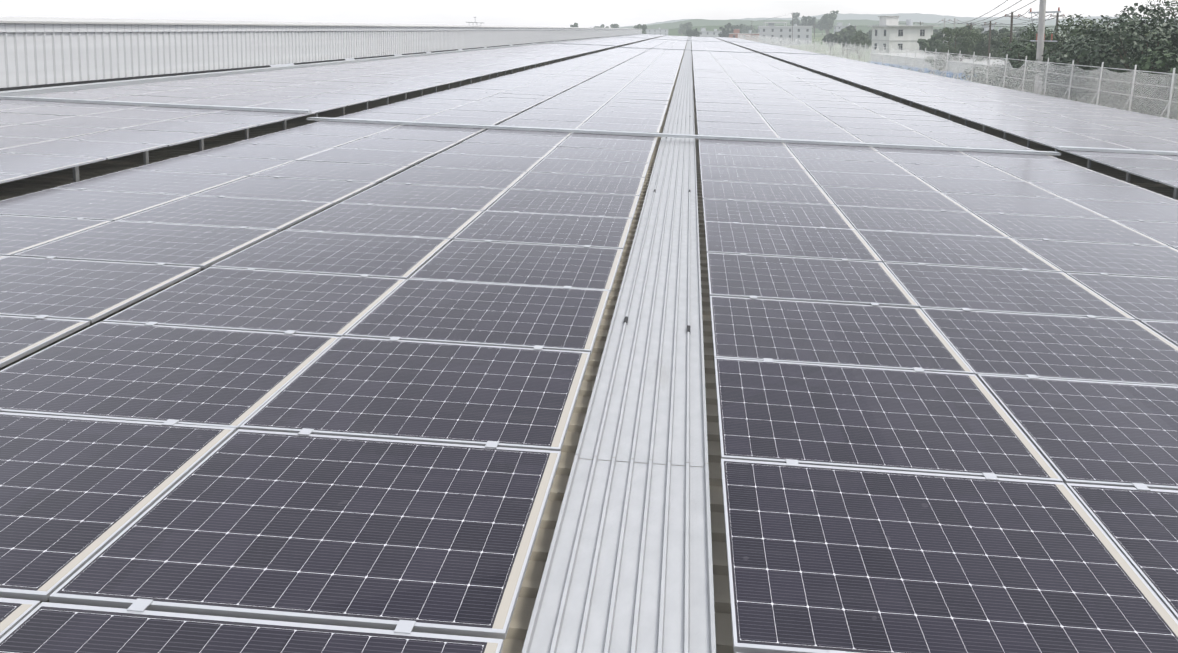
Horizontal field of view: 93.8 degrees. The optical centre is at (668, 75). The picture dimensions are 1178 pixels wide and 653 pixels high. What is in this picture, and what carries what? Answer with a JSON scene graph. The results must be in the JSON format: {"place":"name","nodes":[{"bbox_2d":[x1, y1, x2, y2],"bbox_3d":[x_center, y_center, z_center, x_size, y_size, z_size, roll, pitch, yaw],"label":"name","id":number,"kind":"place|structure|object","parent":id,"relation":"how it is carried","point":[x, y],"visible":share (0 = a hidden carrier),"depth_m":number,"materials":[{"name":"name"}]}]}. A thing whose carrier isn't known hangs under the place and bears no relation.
{"place":"outdoors","nodes":[
{"label":"outdoors","id":0,"kind":"place"},
{"bbox_2d":[0,36,1177,652],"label":"roof sheet","id":1,"kind":"object","parent":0,"point":[514,640],"depth_m":6.38,"materials":[{"name":"grey metal"}]},
{"bbox_2d":[0,0,1177,27],"label":"sky","id":2,"kind":"structure","parent":0,"point":[534,13],"materials":[{"name":"white"}]},
{"bbox_2d":[633,19,1047,28],"bbox_3d":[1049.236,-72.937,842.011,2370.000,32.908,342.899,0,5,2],"label":"hill","id":3,"kind":"structure","parent":0,"point":[697,22],"depth_m":914.92,"materials":[{"name":"green plant"}]},
{"bbox_2d":[620,18,1165,27],"bbox_3d":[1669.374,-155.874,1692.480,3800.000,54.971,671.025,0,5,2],"label":"hill","id":4,"kind":"structure","parent":0,"point":[1017,22],"depth_m":1620.65,"materials":[{"name":"green plant"}]},
{"bbox_2d":[728,32,1067,61],"bbox_3d":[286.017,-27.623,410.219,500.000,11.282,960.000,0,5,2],"label":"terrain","id":5,"kind":"structure","parent":0,"point":[819,37],"depth_m":250.10,"materials":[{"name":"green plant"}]},
{"bbox_2d":[718,23,734,36],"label":"tree","id":6,"kind":"object","parent":5,"relation":"on","point":[728,30],"visible":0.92,"depth_m":302.17,"materials":[{"name":"green plant"}]},
{"bbox_2d":[732,24,742,32],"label":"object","id":7,"kind":"structure","parent":5,"relation":"on","point":[740,26],"depth_m":343.09,"materials":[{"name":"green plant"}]},
{"bbox_2d":[741,26,746,32],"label":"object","id":8,"kind":"structure","parent":5,"relation":"on","point":[743,29],"depth_m":397.99,"materials":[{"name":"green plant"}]},
{"bbox_2d":[729,29,759,41],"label":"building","id":9,"kind":"structure","parent":5,"relation":"on","point":[734,34],"depth_m":276.79,"materials":[{"name":"brown"}]},
{"bbox_2d":[743,24,754,32],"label":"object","id":10,"kind":"structure","parent":5,"relation":"on","point":[750,27],"depth_m":414.38,"materials":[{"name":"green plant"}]},
{"bbox_2d":[758,23,812,45],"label":"grey building","id":11,"kind":"structure","parent":5,"relation":"on","point":[771,30],"depth_m":286.68,"materials":[{"name":"grey"}]},
{"bbox_2d":[764,22,786,25],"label":"pavilion roof","id":12,"kind":"structure","parent":11,"relation":"on","point":[776,22],"depth_m":289.22,"materials":[{"name":"grey concrete"}]},
{"bbox_2d":[790,12,804,25],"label":"tree","id":13,"kind":"object","parent":5,"relation":"on","point":[796,20],"visible":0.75,"depth_m":421.68,"materials":[{"name":"green plant"}]},
{"bbox_2d":[802,16,815,25],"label":"tree","id":14,"kind":"object","parent":5,"relation":"on","point":[811,21],"visible":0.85,"depth_m":377.19,"materials":[{"name":"green plant"}]},
{"bbox_2d":[815,19,822,34],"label":"tree","id":15,"kind":"object","parent":5,"relation":"on","point":[818,27],"visible":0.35,"depth_m":396.34,"materials":[{"name":"green plant"}]},
{"bbox_2d":[820,19,832,34],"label":"tree","id":16,"kind":"object","parent":5,"relation":"on","point":[825,25],"visible":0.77,"depth_m":368.42,"materials":[{"name":"green plant"}]},
{"bbox_2d":[822,33,835,54],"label":"tree","id":17,"kind":"object","parent":5,"relation":"on","point":[828,38],"visible":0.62,"depth_m":207.28,"materials":[{"name":"green plant"}]},
{"bbox_2d":[822,10,838,35],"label":"tree","id":18,"kind":"object","parent":5,"relation":"on","point":[829,17],"visible":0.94,"depth_m":364.98,"materials":[{"name":"green plant"}]},
{"bbox_2d":[832,27,855,54],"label":"tree","id":19,"kind":"object","parent":5,"relation":"on","point":[842,32],"visible":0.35,"depth_m":201.64,"materials":[{"name":"green plant"}]},
{"bbox_2d":[834,22,856,33],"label":"house","id":20,"kind":"structure","parent":5,"relation":"on","point":[839,28],"depth_m":394.88,"materials":[{"name":"grey"}]},
{"bbox_2d":[833,33,858,54],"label":"tree","id":21,"kind":"object","parent":5,"relation":"on","point":[846,36],"visible":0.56,"depth_m":174.93,"materials":[{"name":"green plant"}]},
{"bbox_2d":[846,29,871,60],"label":"tree","id":22,"kind":"object","parent":5,"relation":"on","point":[854,38],"visible":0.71,"depth_m":144.23,"materials":[{"name":"green plant"}]},
{"bbox_2d":[867,16,938,52],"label":"white house","id":23,"kind":"structure","parent":5,"relation":"on","point":[888,31],"depth_m":124.79,"materials":[{"name":"white paint"}]},
{"bbox_2d":[917,34,939,54],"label":"tree","id":24,"kind":"object","parent":5,"relation":"on","point":[929,45],"visible":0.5,"depth_m":99.81,"materials":[{"name":"green plant"}]},
{"bbox_2d":[869,53,1004,81],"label":"wall","id":25,"kind":"structure","parent":5,"relation":"on","point":[892,64],"depth_m":85.94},
{"bbox_2d":[934,31,942,42],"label":"tree","id":26,"kind":"object","parent":5,"relation":"on","point":[938,33],"visible":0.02,"depth_m":104.83,"materials":[{"name":"green plant"}]},
{"bbox_2d":[941,18,955,43],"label":"utility pole","id":27,"kind":"object","parent":5,"relation":"on","point":[944,27],"visible":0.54,"depth_m":99.20,"materials":[{"name":"concrete"}]},
{"bbox_2d":[757,0,1101,27],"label":"power lines","id":28,"kind":"object","parent":27,"relation":"attached to","point":[974,23],"visible":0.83,"depth_m":59.19,"materials":[{"name":"grey metal"}]},
{"bbox_2d":[934,24,972,55],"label":"tree","id":29,"kind":"object","parent":5,"relation":"on","point":[938,44],"visible":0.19,"depth_m":94.29,"materials":[{"name":"green plant"}]},
{"bbox_2d":[925,27,986,70],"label":"tree","id":30,"kind":"object","parent":5,"relation":"on","point":[965,48],"visible":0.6,"depth_m":78.07,"materials":[{"name":"green plant"}]},
{"bbox_2d":[956,27,987,58],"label":"tree","id":31,"kind":"object","parent":5,"relation":"on","point":[965,30],"visible":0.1,"depth_m":85.89,"materials":[{"name":"green plant"}]},
{"bbox_2d":[949,35,1003,58],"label":"tree","id":32,"kind":"object","parent":5,"relation":"on","point":[982,45],"visible":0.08,"depth_m":86.85,"materials":[{"name":"green plant"}]},
{"bbox_2d":[954,34,1002,59],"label":"tree","id":33,"kind":"object","parent":5,"relation":"on","point":[979,48],"visible":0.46,"depth_m":83.33,"materials":[{"name":"green plant"}]},
{"bbox_2d":[984,21,996,81],"bbox_3d":[37.485,-0.304,64.064,1.400,12.225,0.280,0,5,2],"label":"timber pole","id":34,"kind":"object","parent":5,"relation":"on","point":[989,38],"visible":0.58,"depth_m":63.63,"materials":[{"name":"brown wood"}]},
{"bbox_2d":[985,28,1009,41],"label":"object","id":35,"kind":"object","parent":5,"relation":"on","point":[996,32],"visible":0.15,"depth_m":98.11,"materials":[{"name":"green plant"}]},
{"bbox_2d":[981,25,1016,34],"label":"house","id":36,"kind":"structure","parent":5,"relation":"on","point":[987,28],"depth_m":196.84,"materials":[{"name":"grey"}]},
{"bbox_2d":[986,36,1023,65],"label":"tree","id":37,"kind":"object","parent":5,"relation":"on","point":[995,41],"visible":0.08,"depth_m":66.64,"materials":[{"name":"green plant"}]},
{"bbox_2d":[993,32,1025,59],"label":"tree","id":38,"kind":"object","parent":5,"relation":"on","point":[1001,35],"visible":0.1,"depth_m":89.08,"materials":[{"name":"green plant"}]},
{"bbox_2d":[1004,12,1019,68],"bbox_3d":[31.852,0.960,51.174,1.400,13.796,0.280,0,5,2],"label":"timber pole","id":39,"kind":"object","parent":5,"relation":"on","point":[1011,25],"visible":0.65,"depth_m":50.64,"materials":[{"name":"brown wood"}]},
{"bbox_2d":[958,40,1084,96],"bbox_3d":[26.742,3.427,41.002,9.398,12.199,10.431,0,5,2],"label":"bush","id":40,"kind":"object","parent":5,"relation":"on","point":[1017,65],"visible":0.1,"depth_m":39.69,"materials":[{"name":"green plant"}]},
{"bbox_2d":[995,31,1061,60],"bbox_3d":[38.156,0.605,57.979,5.550,10.916,6.328,-4,6,-41],"label":"tree","id":41,"kind":"object","parent":5,"relation":"on","point":[1004,41],"visible":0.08,"depth_m":58.56,"materials":[{"name":"green plant"}]},
{"bbox_2d":[990,23,1070,84],"bbox_3d":[34.458,1.260,50.491,9.738,12.146,8.709,0,5,2],"label":"tree","id":42,"kind":"object","parent":5,"relation":"on","point":[1032,37],"visible":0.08,"depth_m":47.42,"materials":[{"name":"green plant"}]},
{"bbox_2d":[994,26,1082,94],"bbox_3d":[28.980,2.613,41.154,10.381,12.787,9.983,0,5,2],"label":"tree","id":43,"kind":"object","parent":5,"relation":"on","point":[1055,28],"visible":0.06,"depth_m":43.75,"materials":[{"name":"green plant"}]},
{"bbox_2d":[1012,33,1069,83],"bbox_3d":[35.608,1.440,51.925,7.112,11.016,5.704,-3,6,-36],"label":"tree","id":44,"kind":"object","parent":5,"relation":"on","point":[1053,52],"visible":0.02,"depth_m":50.21,"materials":[{"name":"green plant"}]},
{"bbox_2d":[1001,32,1086,96],"bbox_3d":[27.284,3.214,39.356,7.895,12.671,7.336,0,5,2],"label":"tree","id":45,"kind":"object","parent":5,"relation":"on","point":[1029,53],"visible":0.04,"depth_m":37.70,"materials":[{"name":"green plant"}]},
{"bbox_2d":[1028,0,1060,93],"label":"concrete pole","id":46,"kind":"object","parent":5,"relation":"on","point":[1040,40],"visible":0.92,"depth_m":34.16,"materials":[{"name":"grey concrete"}]},
{"bbox_2d":[1051,13,1064,80],"bbox_3d":[38.191,0.120,54.104,1.400,12.783,0.280,0,5,2],"label":"timber pole","id":47,"kind":"object","parent":5,"relation":"on","point":[1057,18],"visible":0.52,"depth_m":53.57,"materials":[{"name":"brown wood"}]},
{"bbox_2d":[1054,23,1100,79],"bbox_3d":[36.847,1.430,44.820,8.924,11.813,8.587,-1,5,-8],"label":"tree","id":48,"kind":"object","parent":5,"relation":"on","point":[1097,24],"depth_m":47.30,"materials":[{"name":"green plant"}]},
{"bbox_2d":[1065,30,1102,45],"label":"tree","id":49,"kind":"object","parent":5,"relation":"on","point":[1070,37],"depth_m":56.97,"materials":[{"name":"green plant"}]},
{"bbox_2d":[1048,34,1128,101],"bbox_3d":[27.067,3.620,34.895,6.678,12.640,8.227,-3,6,-32],"label":"tree","id":50,"kind":"object","parent":5,"relation":"on","point":[1095,39],"depth_m":34.07,"materials":[{"name":"green plant"}]},
{"bbox_2d":[1030,3,1177,104],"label":"tree","id":51,"kind":"object","parent":5,"relation":"on","point":[1141,8],"visible":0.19,"depth_m":30.81,"materials":[{"name":"green plant"}]},
{"bbox_2d":[1056,14,1168,58],"bbox_3d":[31.975,2.513,34.901,10.362,13.067,8.280,0,5,2],"label":"tree","id":52,"kind":"object","parent":5,"relation":"on","point":[1076,31],"visible":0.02,"depth_m":37.12,"materials":[{"name":"green plant"}]},
{"bbox_2d":[1052,1,1177,79],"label":"tree","id":53,"kind":"object","parent":5,"relation":"on","point":[1162,19],"visible":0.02,"depth_m":37.06,"materials":[{"name":"green plant"}]},
{"bbox_2d":[1059,23,1176,100],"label":"tree","id":54,"kind":"object","parent":5,"relation":"on","point":[1121,53],"visible":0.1,"depth_m":33.25,"materials":[{"name":"green plant"}]},
{"bbox_2d":[1071,14,1177,108],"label":"tree","id":55,"kind":"object","parent":5,"relation":"on","point":[1110,30],"visible":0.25,"depth_m":27.85,"materials":[{"name":"green plant"}]},
{"bbox_2d":[1078,35,1177,109],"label":"tree","id":56,"kind":"object","parent":5,"relation":"on","point":[1103,57],"visible":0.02,"depth_m":29.70,"materials":[{"name":"green plant"}]},
{"bbox_2d":[1099,45,1177,116],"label":"tree","id":57,"kind":"object","parent":5,"relation":"on","point":[1146,65],"visible":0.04,"depth_m":26.62,"materials":[{"name":"green plant"}]},
{"bbox_2d":[1106,31,1177,101],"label":"bush","id":58,"kind":"object","parent":5,"relation":"on","point":[1146,76],"depth_m":29.60,"materials":[{"name":"green plant"}]},
{"bbox_2d":[1112,60,1177,95],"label":"bush","id":59,"kind":"object","parent":5,"relation":"on","point":[1163,91],"visible":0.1,"depth_m":27.73,"materials":[{"name":"green plant"}]},
{"bbox_2d":[1113,39,1177,118],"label":"tree","id":60,"kind":"object","parent":5,"relation":"on","point":[1145,85],"depth_m":28.68,"materials":[{"name":"green plant"}]},
{"bbox_2d":[1119,30,1177,113],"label":"bush","id":61,"kind":"object","parent":5,"relation":"on","point":[1140,86],"depth_m":29.55,"materials":[{"name":"green plant"}]},
{"bbox_2d":[1120,0,1177,118],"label":"tree","id":62,"kind":"object","parent":5,"relation":"on","point":[1172,13],"visible":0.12,"depth_m":30.73,"materials":[{"name":"green plant"}]},
{"bbox_2d":[1126,18,1176,54],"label":"tree","id":63,"kind":"object","parent":5,"relation":"on","point":[1156,29],"depth_m":36.39,"materials":[{"name":"green plant"}]},
{"bbox_2d":[1158,70,1177,119],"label":"bush","id":64,"kind":"object","parent":5,"relation":"on","point":[1176,108],"depth_m":24.75,"materials":[{"name":"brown plant"}]},
{"bbox_2d":[619,13,1177,27],"bbox_3d":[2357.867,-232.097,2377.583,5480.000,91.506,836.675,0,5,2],"label":"hill","id":65,"kind":"structure","parent":0,"point":[926,18],"depth_m":2472.53,"materials":[{"name":"green plant"}]},
{"bbox_2d":[668,24,1177,35],"bbox_3d":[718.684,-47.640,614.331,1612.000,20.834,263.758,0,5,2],"label":"hill","id":66,"kind":"structure","parent":0,"point":[674,31],"depth_m":569.00,"materials":[{"name":"green plant"}]},
{"bbox_3d":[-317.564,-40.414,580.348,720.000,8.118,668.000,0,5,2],"label":"terrain","id":67,"kind":"structure","parent":0,"visible":0},
{"bbox_2d":[605,24,618,27],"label":"tree","id":68,"kind":"object","parent":67,"relation":"on","point":[614,25],"visible":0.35,"depth_m":375.92,"materials":[{"name":"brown plant"}]},
{"bbox_2d":[634,24,646,33],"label":"tree","id":69,"kind":"object","parent":67,"relation":"on","point":[643,26],"visible":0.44,"depth_m":311.15,"materials":[{"name":"grey plant"}]},
{"bbox_2d":[646,28,667,35],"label":"house","id":70,"kind":"structure","parent":67,"relation":"on","point":[659,31],"depth_m":514.10,"materials":[{"name":"grey paint"}]},
{"bbox_2d":[678,23,682,35],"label":"tree","id":71,"kind":"object","parent":67,"relation":"on","point":[680,27],"visible":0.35,"depth_m":460.45,"materials":[{"name":"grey plant"}]},
{"bbox_2d":[680,22,692,34],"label":"tree","id":72,"kind":"object","parent":67,"relation":"on","point":[688,25],"visible":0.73,"depth_m":404.84,"materials":[{"name":"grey plant"}]},
{"bbox_2d":[686,28,700,36],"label":"tree","id":73,"kind":"object","parent":67,"relation":"on","point":[693,33],"visible":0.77,"depth_m":306.03,"materials":[{"name":"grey plant"}]},
{"bbox_2d":[698,28,721,37],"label":"house","id":74,"kind":"structure","parent":67,"relation":"on","point":[705,33],"depth_m":373.87,"materials":[{"name":"grey paint"}]},
{"label":"ground","id":75,"kind":"structure","parent":0,"visible":0},
{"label":"roof","id":76,"kind":"object","parent":75,"relation":"on","visible":0},
{"bbox_2d":[0,34,639,95],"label":"cable tray","id":77,"kind":"structure","parent":76,"relation":"on","point":[33,91],"depth_m":22.54,"materials":[{"name":"silver metal"}]},
{"bbox_2d":[0,17,641,90],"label":"ridge monitor trim","id":78,"kind":"structure","parent":76,"relation":"on","point":[29,24],"depth_m":23.67,"materials":[{"name":"white painted metal"}]},
{"bbox_2d":[0,30,641,87],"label":"ridge monitor sheeting","id":79,"kind":"object","parent":78,"relation":"on","point":[32,58],"visible":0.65,"depth_m":23.26,"materials":[{"name":"white metal"}]},
{"bbox_2d":[270,41,554,66],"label":"flashing offcuts","id":80,"kind":"object","parent":76,"relation":"on","point":[345,59],"visible":0.44,"depth_m":28.48,"materials":[{"name":"silver metal"}]},
{"bbox_2d":[0,51,1177,652],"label":"clamps","id":81,"kind":"object","parent":76,"relation":"on","point":[142,605],"visible":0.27,"depth_m":8.24,"materials":[{"name":"silver metal"}]},
{"bbox_2d":[0,34,687,652],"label":"solar panels","id":82,"kind":"object","parent":81,"relation":"on","point":[230,512],"visible":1,"depth_m":4.84,"materials":[{"name":"black glass"}]},
{"bbox_2d":[0,96,311,112],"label":"cable tray cross","id":83,"kind":"object","parent":82,"relation":"on","point":[156,104],"visible":1,"depth_m":15.15,"materials":[{"name":"silver metal"}]},
{"bbox_2d":[555,43,615,45],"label":"cable tray cross","id":84,"kind":"object","parent":82,"relation":"on","point":[585,44],"visible":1,"depth_m":76.32,"materials":[{"name":"silver metal"}]},
{"bbox_2d":[691,36,1177,652],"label":"solar panels","id":85,"kind":"object","parent":81,"relation":"on","point":[885,516],"visible":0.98,"depth_m":4.94,"materials":[{"name":"black glass"}]},
{"bbox_2d":[307,117,1060,155],"bbox_3d":[0.159,1.618,14.686,20.196,0.085,0.146,2,5,2],"label":"cable tray cross","id":86,"kind":"object","parent":85,"relation":"on","point":[690,136],"visible":0.98,"depth_m":14.62,"materials":[{"name":"silver metal"}]},
{"bbox_2d":[767,52,826,54],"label":"cable tray cross","id":87,"kind":"object","parent":85,"relation":"on","point":[796,53],"visible":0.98,"depth_m":75.23,"materials":[{"name":"silver metal"}]},
{"bbox_2d":[1056,146,1177,154],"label":"cable tray cross","id":88,"kind":"object","parent":85,"relation":"on","point":[1117,150],"visible":1,"depth_m":14.20,"materials":[{"name":"silver metal"}]},
{"bbox_2d":[522,37,715,652],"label":"roof walkway","id":89,"kind":"structure","parent":76,"relation":"on","point":[628,568],"depth_m":3.75,"materials":[{"name":"silver metal"}]},
{"bbox_2d":[624,55,690,331],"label":"walkway fittings","id":90,"kind":"object","parent":76,"relation":"on","point":[626,321],"visible":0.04,"depth_m":5.63,"materials":[{"name":"black plastic"}]},
{"bbox_2d":[619,47,754,52],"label":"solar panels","id":91,"kind":"object","parent":76,"relation":"on","point":[681,49],"visible":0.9,"depth_m":75.83,"materials":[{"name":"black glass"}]},
{"bbox_2d":[738,34,1177,117],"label":"safety fence posts","id":92,"kind":"object","parent":76,"relation":"on","point":[1098,90],"visible":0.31,"depth_m":33.60,"materials":[{"name":"grey metal"}]},
{"bbox_2d":[738,34,1177,118],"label":"safety net","id":93,"kind":"object","parent":92,"relation":"attached to","point":[1039,83],"visible":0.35,"depth_m":30.95,"materials":[{"name":"white fabric"}]},
{"bbox_2d":[753,35,1177,99],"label":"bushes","id":94,"kind":"object","parent":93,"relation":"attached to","point":[980,65],"visible":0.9,"depth_m":37.62,"materials":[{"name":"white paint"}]}
]}

